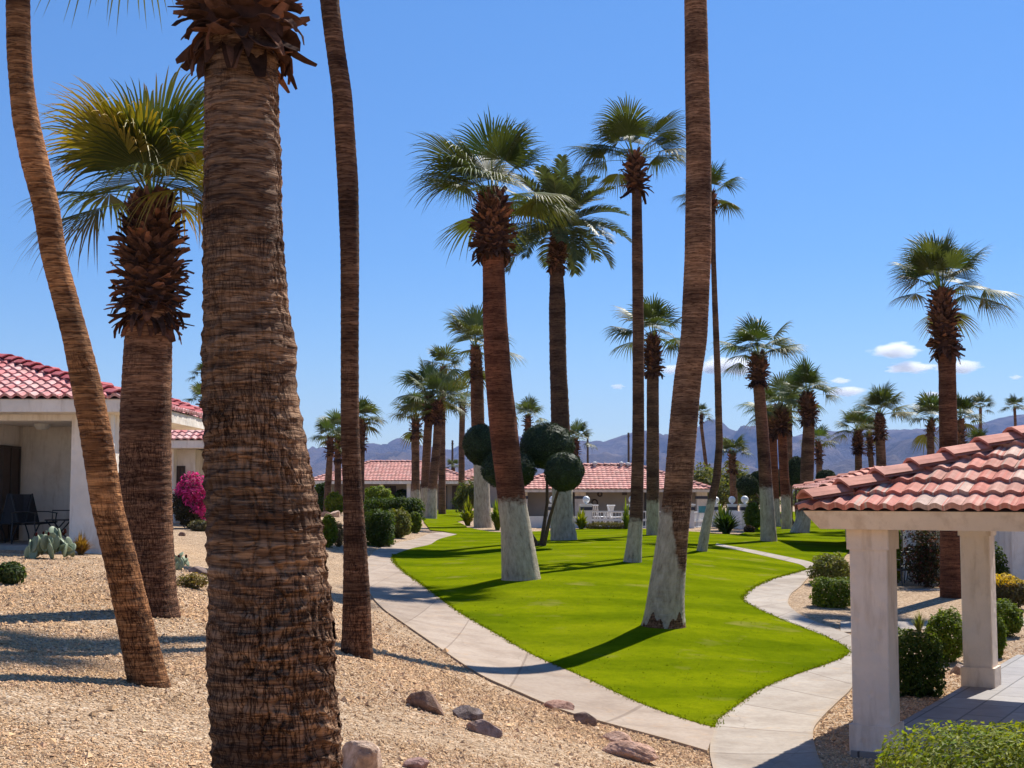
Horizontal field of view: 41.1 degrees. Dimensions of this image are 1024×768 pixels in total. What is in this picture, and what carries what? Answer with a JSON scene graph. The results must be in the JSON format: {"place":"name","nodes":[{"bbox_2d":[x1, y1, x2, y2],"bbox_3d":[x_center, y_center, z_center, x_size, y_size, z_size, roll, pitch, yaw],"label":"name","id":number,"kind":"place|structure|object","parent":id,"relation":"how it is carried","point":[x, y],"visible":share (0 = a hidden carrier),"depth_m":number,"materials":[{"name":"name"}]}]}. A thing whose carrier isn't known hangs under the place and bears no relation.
{"place":"outdoors","nodes":[
{"label":"outdoors","id":0,"kind":"place"},
{"bbox_2d":[0,497,1023,767],"bbox_3d":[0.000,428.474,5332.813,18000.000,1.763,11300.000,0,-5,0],"label":"ground","id":1,"kind":"structure","parent":0,"point":[926,605],"depth_m":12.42,"materials":[{"name":"beige gravel"}]},
{"bbox_2d":[0,561,27,584],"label":"shrub","id":2,"kind":"object","parent":1,"relation":"on","point":[13,573],"visible":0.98,"depth_m":17.77,"materials":[{"name":"green plant"}]},
{"bbox_2d":[24,526,75,559],"bbox_3d":[-8.352,2.908,24.782,0.805,0.651,0.719,-2,-5,28],"label":"prickly pear","id":3,"kind":"object","parent":1,"relation":"on","point":[51,542],"visible":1,"depth_m":24.64,"materials":[{"name":"green plant"}]},
{"bbox_2d":[72,530,93,554],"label":"grass clump","id":4,"kind":"object","parent":1,"relation":"on","point":[82,546],"visible":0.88,"depth_m":26.67,"materials":[{"name":"yellow plant"}]},
{"bbox_2d":[5,0,171,687],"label":"palm tree","id":5,"kind":"object","parent":1,"relation":"on","point":[143,660],"visible":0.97,"depth_m":11.54,"materials":[{"name":"brown plant"}]},
{"bbox_2d":[0,353,203,553],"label":"house","id":6,"kind":"structure","parent":1,"relation":"on","point":[41,458],"depth_m":29.14,"materials":[{"name":"paint"}]},
{"bbox_2d":[0,445,20,541],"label":"door","id":7,"kind":"structure","parent":6,"relation":"in","point":[10,456],"depth_m":29.32,"materials":[{"name":"brown metal"}]},
{"bbox_2d":[0,493,32,543],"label":"patio chair","id":8,"kind":"object","parent":6,"relation":"on","point":[8,517],"visible":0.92,"depth_m":28.29,"materials":[{"name":"black metal"}]},
{"bbox_2d":[11,493,57,541],"bbox_3d":[-9.881,2.778,28.215,0.767,1.029,0.600,-2,-5,28],"label":"patio chair","id":9,"kind":"object","parent":6,"relation":"on","point":[33,518],"visible":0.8,"depth_m":28.25,"materials":[{"name":"black metal"}]},
{"bbox_2d":[9,63,204,618],"bbox_3d":[-4.365,-0.545,16.125,2.909,6.847,3.338,3,-6,-37],"label":"palm tree","id":10,"kind":"object","parent":1,"relation":"on","point":[120,139],"visible":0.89,"depth_m":15.81,"materials":[{"name":"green plant"}]},
{"bbox_2d":[175,552,188,569],"bbox_3d":[-5.610,2.991,23.002,0.276,0.320,0.334,-3,-5,33],"label":"prickly pear","id":11,"kind":"object","parent":1,"relation":"on","point":[180,561],"visible":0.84,"depth_m":22.91,"materials":[{"name":"green plant"}]},
{"bbox_2d":[171,398,203,522],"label":"house","id":12,"kind":"structure","parent":1,"relation":"on","point":[187,446],"depth_m":50.12,"materials":[{"name":"paint"}]},
{"bbox_2d":[34,0,343,767],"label":"palm tree","id":13,"kind":"object","parent":1,"relation":"on","point":[270,667],"visible":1,"depth_m":7.54,"materials":[{"name":"brown plant"}]},
{"bbox_2d":[172,471,205,527],"bbox_3d":[-10.629,3.863,45.334,1.468,1.995,1.471,0,-5,0],"label":"bougainvillea","id":14,"kind":"object","parent":1,"relation":"on","point":[194,494],"visible":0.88,"depth_m":45.01,"materials":[{"name":"pink plant"}]},
{"bbox_2d":[176,572,208,588],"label":"shrub","id":15,"kind":"object","parent":1,"relation":"on","point":[193,580],"visible":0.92,"depth_m":19.65,"materials":[{"name":"green plant"}]},
{"bbox_2d":[183,381,201,407],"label":"palm tree","id":16,"kind":"object","parent":1,"relation":"on","point":[196,388],"visible":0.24,"depth_m":69.87,"materials":[{"name":"green plant"}]},
{"bbox_2d":[188,520,206,530],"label":"shrub","id":17,"kind":"object","parent":1,"relation":"on","point":[197,525],"visible":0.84,"depth_m":43.32,"materials":[{"name":"green plant"}]},
{"bbox_2d":[314,482,331,512],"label":"shrub","id":18,"kind":"object","parent":1,"relation":"on","point":[320,492],"visible":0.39,"depth_m":90.78,"materials":[{"name":"green plant"}]},
{"bbox_2d":[307,416,341,511],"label":"palm tree","id":19,"kind":"object","parent":1,"relation":"on","point":[326,424],"visible":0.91,"depth_m":83.73,"materials":[{"name":"green plant"}]},
{"bbox_2d":[313,408,341,494],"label":"palm tree","id":20,"kind":"object","parent":1,"relation":"on","point":[337,461],"visible":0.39,"depth_m":89.66,"materials":[{"name":"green plant"}]},
{"bbox_2d":[322,514,338,547],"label":"shrub","id":21,"kind":"object","parent":1,"relation":"on","point":[330,530],"visible":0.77,"depth_m":39.54,"materials":[{"name":"green plant"}]},
{"bbox_2d":[324,491,342,514],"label":"shrub","id":22,"kind":"object","parent":1,"relation":"on","point":[333,501],"visible":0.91,"depth_m":75.60,"materials":[{"name":"green plant"}]},
{"bbox_2d":[335,521,342,546],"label":"shrub","id":23,"kind":"object","parent":1,"relation":"on","point":[339,541],"visible":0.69,"depth_m":40.61,"materials":[{"name":"green plant"}]},
{"bbox_2d":[320,0,373,660],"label":"palm tree","id":24,"kind":"object","parent":1,"relation":"on","point":[356,639],"visible":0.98,"depth_m":15.69,"materials":[{"name":"brown plant"}]},
{"bbox_2d":[332,396,389,512],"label":"palm tree","id":25,"kind":"object","parent":1,"relation":"on","point":[365,407],"visible":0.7,"depth_m":77.79,"materials":[{"name":"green plant"}]},
{"bbox_2d":[341,740,381,767],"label":"rock","id":26,"kind":"object","parent":1,"relation":"on","point":[362,754],"visible":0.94,"depth_m":8.95,"materials":[{"name":"beige stone"}]},
{"bbox_2d":[365,485,393,507],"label":"shrub","id":27,"kind":"object","parent":1,"relation":"on","point":[383,492],"visible":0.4,"depth_m":96.13,"materials":[{"name":"green plant"}]},
{"bbox_2d":[364,508,395,546],"bbox_3d":[-4.303,4.702,44.184,1.137,1.428,1.148,0,-5,0],"label":"shrub","id":28,"kind":"object","parent":1,"relation":"on","point":[380,531],"visible":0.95,"depth_m":43.85,"materials":[{"name":"green plant"}]},
{"bbox_2d":[314,460,473,508],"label":"house","id":29,"kind":"structure","parent":1,"relation":"on","point":[394,476],"depth_m":119.03,"materials":[{"name":"tile"}]},
{"bbox_2d":[363,496,425,520],"bbox_3d":[-5.355,5.698,61.233,2.990,1.371,1.599,0,-5,0],"label":"shrub","id":30,"kind":"object","parent":1,"relation":"on","point":[410,505],"visible":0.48,"depth_m":60.82,"materials":[{"name":"green plant"}]},
{"bbox_2d":[389,507,412,537],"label":"shrub","id":31,"kind":"object","parent":1,"relation":"on","point":[402,529],"visible":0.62,"depth_m":49.38,"materials":[{"name":"green plant"}]},
{"bbox_2d":[386,390,424,499],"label":"palm tree","id":32,"kind":"object","parent":1,"relation":"on","point":[414,436],"visible":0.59,"depth_m":87.75,"materials":[{"name":"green plant"}]},
{"bbox_2d":[409,511,421,532],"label":"shrub","id":33,"kind":"object","parent":1,"relation":"on","point":[416,521],"visible":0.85,"depth_m":54.10,"materials":[{"name":"green plant"}]},
{"bbox_2d":[402,757,429,767],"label":"rock","id":34,"kind":"object","parent":1,"relation":"on","point":[418,762],"visible":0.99,"depth_m":9.47,"materials":[{"name":"pink stone"}]},
{"bbox_2d":[406,691,443,715],"bbox_3d":[-0.811,3.044,12.873,0.428,0.318,0.225,-3,-5,30],"label":"rock","id":35,"kind":"object","parent":1,"relation":"on","point":[427,701],"visible":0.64,"depth_m":12.80,"materials":[{"name":"stone"}]},
{"bbox_2d":[459,494,473,525],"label":"spiky plant","id":36,"kind":"object","parent":1,"relation":"on","point":[467,516],"visible":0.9,"depth_m":62.53,"materials":[{"name":"green plant"}]},
{"bbox_2d":[452,705,483,720],"bbox_3d":[-0.429,3.155,12.934,0.231,0.208,0.300,3,-5,-31],"label":"rock","id":37,"kind":"object","parent":1,"relation":"on","point":[466,712],"visible":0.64,"depth_m":12.87,"materials":[{"name":"grey stone"}]},
{"bbox_2d":[465,468,496,507],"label":"house","id":38,"kind":"structure","parent":1,"relation":"on","point":[493,490],"depth_m":134.37,"materials":[{"name":"paint"}]},
{"bbox_2d":[435,302,528,527],"bbox_3d":[-1.544,1.351,61.455,4.538,10.554,3.962,-4,-6,44],"label":"palm tree","id":39,"kind":"object","parent":1,"relation":"on","point":[469,323],"visible":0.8,"depth_m":61.33,"materials":[{"name":"green plant"}]},
{"bbox_2d":[466,719,502,737],"bbox_3d":[-0.244,3.076,12.155,0.374,0.178,0.160,-2,-5,22],"label":"rock","id":40,"kind":"object","parent":1,"relation":"on","point":[483,727],"visible":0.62,"depth_m":12.10,"materials":[{"name":"brown stone"}]},
{"bbox_2d":[490,500,499,529],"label":"spiky plant","id":41,"kind":"object","parent":1,"relation":"on","point":[494,516],"visible":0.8,"depth_m":58.89,"materials":[{"name":"green plant"}]},
{"bbox_2d":[516,395,548,431],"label":"palm tree","id":42,"kind":"object","parent":1,"relation":"on","point":[528,406],"visible":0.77,"depth_m":111.99,"materials":[{"name":"green plant"}]},
{"bbox_2d":[368,532,714,752],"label":"walkway","id":43,"kind":"structure","parent":1,"relation":"on","point":[419,610],"depth_m":19.70,"materials":[{"name":"concrete"}]},
{"bbox_2d":[543,700,574,709],"bbox_3d":[0.546,3.792,15.960,0.370,0.192,0.266,0,-5,0],"label":"rock","id":44,"kind":"object","parent":1,"relation":"on","point":[561,704],"visible":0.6,"depth_m":15.91,"materials":[{"name":"pink stone"}]},
{"bbox_2d":[570,419,597,456],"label":"palm tree","id":45,"kind":"object","parent":1,"relation":"on","point":[576,427],"visible":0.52,"depth_m":99.78,"materials":[{"name":"green plant"}]},
{"bbox_2d":[573,712,596,725],"bbox_3d":[0.799,3.709,14.971,0.298,0.223,0.168,-1,-5,17],"label":"rock","id":46,"kind":"object","parent":1,"relation":"on","point":[584,718],"visible":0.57,"depth_m":14.90,"materials":[{"name":"brown stone"}]},
{"bbox_2d":[602,731,631,741],"bbox_3d":[1.072,3.600,13.789,0.310,0.189,0.282,0,-5,0],"label":"rock","id":47,"kind":"object","parent":1,"relation":"on","point":[612,736],"visible":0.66,"depth_m":13.73,"materials":[{"name":"pink stone"}]},
{"bbox_2d":[524,462,710,525],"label":"house","id":48,"kind":"structure","parent":1,"relation":"on","point":[602,485],"depth_m":86.25,"materials":[{"name":"ceramic"}]},
{"bbox_2d":[602,740,658,763],"bbox_3d":[1.104,3.445,12.765,0.545,0.224,0.308,-1,-5,15],"label":"rock","id":49,"kind":"object","parent":1,"relation":"on","point":[637,752],"visible":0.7,"depth_m":12.67,"materials":[{"name":"stone"}]},
{"bbox_2d":[529,496,748,528],"bbox_3d":[5.318,6.058,63.469,10.376,1.736,6.953,0,-5,0],"label":"pool fence","id":50,"kind":"object","parent":1,"relation":"on","point":[536,521],"visible":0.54,"depth_m":61.63,"materials":[{"name":"white metal"}]},
{"bbox_2d":[698,402,713,470],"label":"palm tree","id":51,"kind":"object","parent":1,"relation":"on","point":[701,414],"visible":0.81,"depth_m":114.91,"materials":[{"name":"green plant"}]},
{"bbox_2d":[693,462,751,508],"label":"desert tree","id":52,"kind":"object","parent":1,"relation":"on","point":[705,476],"visible":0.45,"depth_m":95.08,"materials":[{"name":"green plant"}]},
{"bbox_2d":[712,507,744,533],"bbox_3d":[8.406,5.332,53.854,1.689,1.178,1.676,0,-5,0],"label":"sago","id":53,"kind":"object","parent":1,"relation":"on","point":[725,523],"visible":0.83,"depth_m":53.61,"materials":[{"name":"green plant"}]},
{"bbox_2d":[722,434,753,510],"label":"palm tree","id":54,"kind":"object","parent":1,"relation":"on","point":[732,461],"visible":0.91,"depth_m":75.66,"materials":[{"name":"green plant"}]},
{"bbox_2d":[716,543,812,567],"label":"walkway","id":55,"kind":"structure","parent":1,"relation":"on","point":[805,564],"depth_m":41.64,"materials":[{"name":"grey concrete"}]},
{"bbox_2d":[710,569,851,767],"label":"walkway","id":56,"kind":"structure","parent":1,"relation":"on","point":[772,725],"depth_m":16.90,"materials":[{"name":"grey concrete"}]},
{"bbox_2d":[806,551,849,579],"bbox_3d":[7.811,4.555,33.487,1.120,0.958,1.178,-3,-6,36],"label":"shrub","id":57,"kind":"object","parent":1,"relation":"on","point":[825,565],"visible":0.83,"depth_m":33.23,"materials":[{"name":"green plant"}]},
{"bbox_2d":[808,576,850,608],"bbox_3d":[6.743,4.406,28.754,0.986,0.735,0.690,0,-5,0],"label":"shrub","id":58,"kind":"object","parent":1,"relation":"on","point":[822,596],"visible":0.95,"depth_m":28.55,"materials":[{"name":"green plant"}]},
{"bbox_2d":[829,408,874,470],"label":"palm tree","id":59,"kind":"object","parent":1,"relation":"on","point":[857,441],"visible":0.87,"depth_m":59.81,"materials":[{"name":"green plant"}]},
{"bbox_2d":[856,423,890,467],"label":"palm tree","id":60,"kind":"object","parent":1,"relation":"on","point":[869,443],"visible":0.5,"depth_m":73.81,"materials":[{"name":"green plant"}]},
{"bbox_2d":[846,381,919,465],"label":"palm tree","id":61,"kind":"object","parent":1,"relation":"on","point":[882,396],"visible":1,"depth_m":57.84,"materials":[{"name":"green plant"}]},
{"bbox_2d":[896,530,903,582],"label":"shrub","id":62,"kind":"object","parent":1,"relation":"on","point":[898,553],"visible":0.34,"depth_m":34.61,"materials":[{"name":"green plant"}]},
{"bbox_2d":[792,466,1023,590],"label":"house","id":63,"kind":"structure","parent":1,"relation":"on","point":[1011,543],"depth_m":33.04,"materials":[{"name":"tile"}]},
{"bbox_2d":[794,425,1023,767],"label":"pavilion","id":64,"kind":"structure","parent":1,"relation":"on","point":[971,492],"depth_m":14.15,"materials":[{"name":"ceramic"}]},
{"bbox_2d":[900,530,939,587],"bbox_3d":[10.224,4.274,33.749,1.206,1.732,1.164,0,-5,0],"label":"shrub","id":65,"kind":"object","parent":1,"relation":"on","point":[924,561],"visible":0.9,"depth_m":33.58,"materials":[{"name":"green plant"}]},
{"bbox_2d":[898,625,949,697],"bbox_3d":[5.386,3.767,18.362,0.906,1.017,0.717,0,-5,0],"label":"shrub","id":66,"kind":"object","parent":1,"relation":"on","point":[927,656],"visible":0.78,"depth_m":18.12,"materials":[{"name":"green plant"}]},
{"bbox_2d":[841,619,1023,632],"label":"walkway","id":67,"kind":"structure","parent":1,"relation":"on","point":[845,626],"depth_m":25.74,"materials":[{"name":"grey concrete"}]},
{"bbox_2d":[907,390,958,454],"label":"palm tree","id":68,"kind":"object","parent":1,"relation":"on","point":[927,404],"visible":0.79,"depth_m":77.91,"materials":[{"name":"green plant"}]},
{"bbox_2d":[925,606,962,662],"bbox_3d":[6.897,3.988,21.646,0.707,0.941,0.705,0,-5,0],"label":"shrub","id":69,"kind":"object","parent":1,"relation":"on","point":[952,651],"visible":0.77,"depth_m":21.49,"materials":[{"name":"green plant"}]},
{"bbox_2d":[874,720,1023,767],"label":"hedge","id":70,"kind":"object","parent":1,"relation":"on","point":[992,758],"visible":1,"depth_m":9.04,"materials":[{"name":"green plant"}]},
{"bbox_2d":[887,229,1023,598],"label":"palm tree","id":71,"kind":"object","parent":1,"relation":"on","point":[944,320],"visible":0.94,"depth_m":31.47,"materials":[{"name":"green plant"}]},
{"bbox_2d":[933,392,986,444],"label":"palm tree","id":72,"kind":"object","parent":1,"relation":"on","point":[964,404],"visible":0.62,"depth_m":71.87,"materials":[{"name":"green plant"}]},
{"bbox_2d":[966,426,988,443],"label":"palm tree","id":73,"kind":"object","parent":1,"relation":"on","point":[980,433],"visible":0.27,"depth_m":75.82,"materials":[{"name":"green plant"}]},
{"bbox_2d":[961,391,994,430],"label":"palm tree","id":74,"kind":"object","parent":1,"relation":"on","point":[978,397],"visible":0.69,"depth_m":120.07,"materials":[{"name":"green plant"}]},
{"bbox_2d":[995,541,1009,587],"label":"shrub","id":75,"kind":"object","parent":1,"relation":"on","point":[1000,567],"visible":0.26,"depth_m":31.42,"materials":[{"name":"green plant"}]},
{"bbox_2d":[997,613,1008,657],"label":"shrub","id":76,"kind":"object","parent":1,"relation":"on","point":[1002,631],"visible":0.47,"depth_m":22.00,"materials":[{"name":"green plant"}]},
{"bbox_2d":[995,572,1023,607],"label":"shrub","id":77,"kind":"object","parent":1,"relation":"on","point":[1012,590],"visible":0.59,"depth_m":28.67,"materials":[{"name":"yellow plant"}]},
{"bbox_2d":[996,598,1023,636],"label":"shrub","id":78,"kind":"object","parent":1,"relation":"on","point":[1014,621],"visible":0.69,"depth_m":24.51,"materials":[{"name":"green plant"}]},
{"bbox_2d":[997,395,1023,425],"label":"palm tree","id":79,"kind":"object","parent":1,"relation":"on","point":[1012,400],"visible":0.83,"depth_m":130.11,"materials":[{"name":"green plant"}]},
{"bbox_2d":[0,0,1023,449],"label":"sky","id":80,"kind":"structure","parent":0,"point":[855,129],"materials":[{"name":"blue"}]},
{"bbox_2d":[312,451,794,489],"bbox_3d":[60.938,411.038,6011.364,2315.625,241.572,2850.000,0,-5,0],"label":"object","id":81,"kind":"structure","parent":0,"point":[605,457],"depth_m":5919.86,"materials":[{"name":"red tile"}]},
{"bbox_2d":[389,509,851,727],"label":"lawn","id":82,"kind":"structure","parent":0,"point":[590,555],"depth_m":26.09,"materials":[{"name":"green plant"}]},
{"bbox_2d":[390,356,469,517],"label":"palm tree","id":83,"kind":"object","parent":82,"relation":"on","point":[427,441],"visible":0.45,"depth_m":81.76,"materials":[{"name":"green plant"}]},
{"bbox_2d":[392,368,470,518],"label":"palm tree","id":84,"kind":"object","parent":82,"relation":"on","point":[438,407],"visible":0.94,"depth_m":79.72,"materials":[{"name":"green plant"}]},
{"bbox_2d":[420,343,464,513],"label":"palm tree","id":85,"kind":"object","parent":82,"relation":"on","point":[441,353],"visible":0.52,"depth_m":95.70,"materials":[{"name":"green plant"}]},
{"bbox_2d":[446,380,470,511],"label":"palm tree","id":86,"kind":"object","parent":82,"relation":"on","point":[461,472],"visible":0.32,"depth_m":104.77,"materials":[{"name":"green plant"}]},
{"bbox_2d":[450,478,473,511],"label":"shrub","id":87,"kind":"object","parent":82,"relation":"on","point":[461,496],"visible":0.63,"depth_m":91.20,"materials":[{"name":"green plant"}]},
{"bbox_2d":[406,107,583,580],"bbox_3d":[-0.558,-0.913,31.040,4.074,11.089,4.875,-3,-5,32],"label":"palm tree","id":88,"kind":"object","parent":82,"relation":"on","point":[489,223],"visible":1,"depth_m":30.66,"materials":[{"name":"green plant"}]},
{"bbox_2d":[462,422,584,545],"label":"topiary tree","id":89,"kind":"object","parent":82,"relation":"on","point":[548,448],"visible":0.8,"depth_m":43.32,"materials":[{"name":"green plant"}]},
{"bbox_2d":[504,154,631,539],"bbox_3d":[1.767,-1.142,48.681,5.263,13.790,5.117,0,-5,0],"label":"palm tree","id":90,"kind":"object","parent":82,"relation":"on","point":[562,246],"visible":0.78,"depth_m":48.31,"materials":[{"name":"green plant"}]},
{"bbox_2d":[574,508,586,528],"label":"spiky plant","id":91,"kind":"object","parent":82,"relation":"on","point":[581,522],"visible":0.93,"depth_m":58.60,"materials":[{"name":"green plant"}]},
{"bbox_2d":[584,521,624,528],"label":"shrub","id":92,"kind":"object","parent":82,"relation":"on","point":[608,525],"visible":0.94,"depth_m":58.58,"materials":[{"name":"green plant"}]},
{"bbox_2d":[562,95,685,562],"bbox_3d":[3.172,-1.343,36.033,3.855,12.462,3.255,0,-5,0],"label":"palm tree","id":93,"kind":"object","parent":82,"relation":"on","point":[627,126],"visible":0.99,"depth_m":36.02,"materials":[{"name":"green plant"}]},
{"bbox_2d":[602,292,707,534],"bbox_3d":[5.501,1.221,52.187,4.489,9.510,3.827,0,-5,0],"label":"palm tree","id":94,"kind":"object","parent":82,"relation":"on","point":[656,314],"visible":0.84,"depth_m":51.93,"materials":[{"name":"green plant"}]},
{"bbox_2d":[641,0,711,628],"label":"palm tree","id":95,"kind":"object","parent":82,"relation":"on","point":[665,605],"visible":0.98,"depth_m":23.89,"materials":[{"name":"brown plant"}]},
{"bbox_2d":[672,161,746,551],"bbox_3d":[6.039,-0.826,41.687,2.412,12.285,2.303,0,-5,0],"label":"palm tree","id":96,"kind":"object","parent":82,"relation":"on","point":[703,541],"visible":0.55,"depth_m":41.41,"materials":[{"name":"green plant"}]},
{"bbox_2d":[742,502,759,529],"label":"shrub","id":97,"kind":"object","parent":82,"relation":"on","point":[751,516],"visible":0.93,"depth_m":58.46,"materials":[{"name":"green plant"}]},
{"bbox_2d":[711,312,809,541],"bbox_3d":[8.828,1.529,48.849,3.841,8.594,3.792,0,-5,0],"label":"palm tree","id":98,"kind":"object","parent":82,"relation":"on","point":[752,330],"visible":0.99,"depth_m":48.72,"materials":[{"name":"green plant"}]},
{"bbox_2d":[741,382,800,525],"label":"palm tree","id":99,"kind":"object","parent":82,"relation":"on","point":[773,456],"visible":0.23,"depth_m":65.71,"materials":[{"name":"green plant"}]},
{"bbox_2d":[737,371,815,528],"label":"palm tree","id":100,"kind":"object","parent":82,"relation":"on","point":[781,420],"visible":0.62,"depth_m":60.78,"materials":[{"name":"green plant"}]},
{"bbox_2d":[735,456,835,525],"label":"topiary tree","id":101,"kind":"object","parent":82,"relation":"on","point":[747,485],"visible":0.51,"depth_m":65.70,"materials":[{"name":"green plant"}]},
{"bbox_2d":[767,369,804,517],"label":"palm tree","id":102,"kind":"object","parent":82,"relation":"on","point":[789,445],"visible":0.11,"depth_m":87.78,"materials":[{"name":"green plant"}]},
{"bbox_2d":[771,355,842,532],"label":"palm tree","id":103,"kind":"object","parent":82,"relation":"on","point":[807,375],"visible":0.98,"depth_m":56.55,"materials":[{"name":"green plant"}]},
{"bbox_2d":[797,424,839,473],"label":"palm tree","id":104,"kind":"object","parent":82,"relation":"on","point":[820,431],"visible":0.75,"depth_m":91.77,"materials":[{"name":"green plant"}]},
{"bbox_2d":[307,414,1023,469],"bbox_3d":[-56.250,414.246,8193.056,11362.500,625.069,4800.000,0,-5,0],"label":"mountains","id":105,"kind":"structure","parent":0,"point":[619,446],"depth_m":8066.46,"materials":[{"name":"purple stone"}]},
{"bbox_2d":[813,429,992,480],"bbox_3d":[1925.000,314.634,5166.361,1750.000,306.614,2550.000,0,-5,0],"label":"mountains","id":106,"kind":"structure","parent":0,"point":[899,452],"depth_m":5300.36,"materials":[{"name":"stone"}]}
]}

